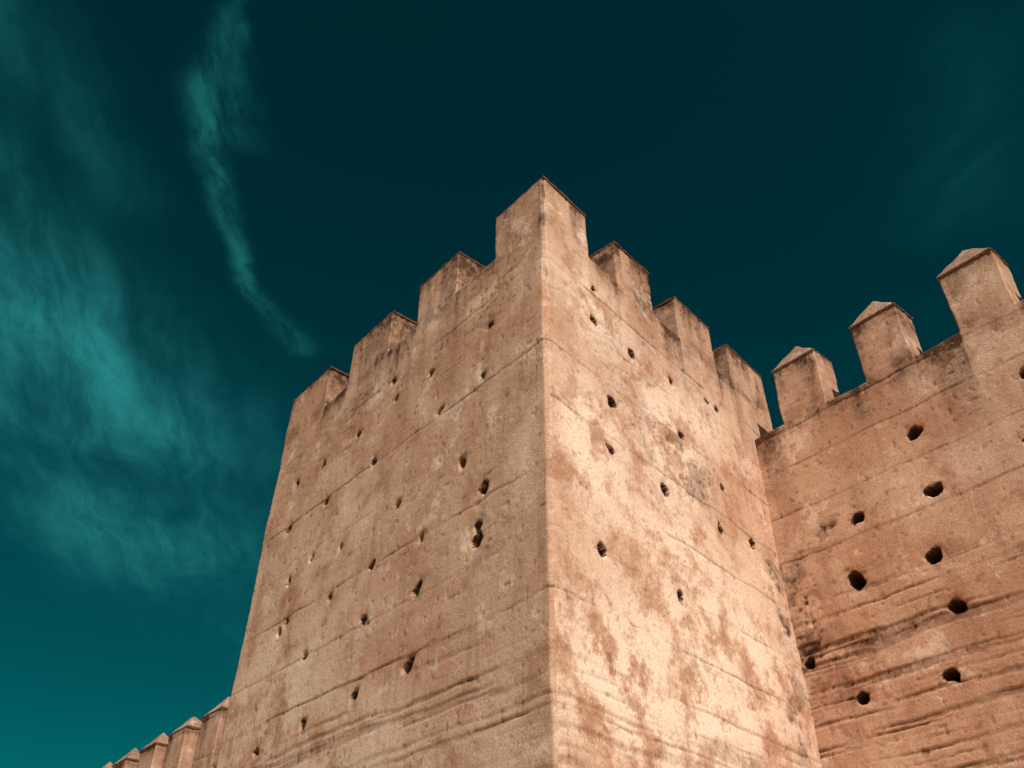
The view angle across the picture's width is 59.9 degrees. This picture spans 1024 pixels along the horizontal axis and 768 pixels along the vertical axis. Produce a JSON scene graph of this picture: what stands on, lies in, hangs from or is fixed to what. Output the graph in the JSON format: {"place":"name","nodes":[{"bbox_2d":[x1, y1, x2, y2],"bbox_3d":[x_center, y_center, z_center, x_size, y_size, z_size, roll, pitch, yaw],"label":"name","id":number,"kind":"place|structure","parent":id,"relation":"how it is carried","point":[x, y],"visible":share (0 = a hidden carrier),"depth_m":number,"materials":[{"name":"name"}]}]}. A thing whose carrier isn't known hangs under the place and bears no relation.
{"place":"outdoors","nodes":[
{"label":"outdoors","id":0,"kind":"place"},
{"bbox_2d":[0,0,1023,767],"label":"sky","id":1,"kind":"structure","parent":0,"point":[207,206],"materials":[{"name":"teal"}]},
{"label":"ground","id":2,"kind":"structure","parent":0,"visible":0},
{"bbox_2d":[103,697,229,767],"bbox_3d":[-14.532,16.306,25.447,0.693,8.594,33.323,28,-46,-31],"label":"crenellated low wall","id":3,"kind":"structure","parent":2,"relation":"on","point":[193,742],"depth_m":21.00,"materials":[{"name":"stone"}]},
{"bbox_2d":[216,175,821,767],"bbox_3d":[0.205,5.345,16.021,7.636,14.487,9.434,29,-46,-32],"label":"fortress tower","id":4,"kind":"structure","parent":2,"relation":"on","point":[518,517],"depth_m":13.69,"materials":[{"name":"stone"}]},
{"bbox_2d":[755,247,1023,767],"bbox_3d":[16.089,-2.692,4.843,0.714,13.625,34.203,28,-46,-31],"label":"crenellated curtain wall","id":5,"kind":"structure","parent":2,"relation":"on","point":[894,487],"depth_m":14.54,"materials":[{"name":"stone"}]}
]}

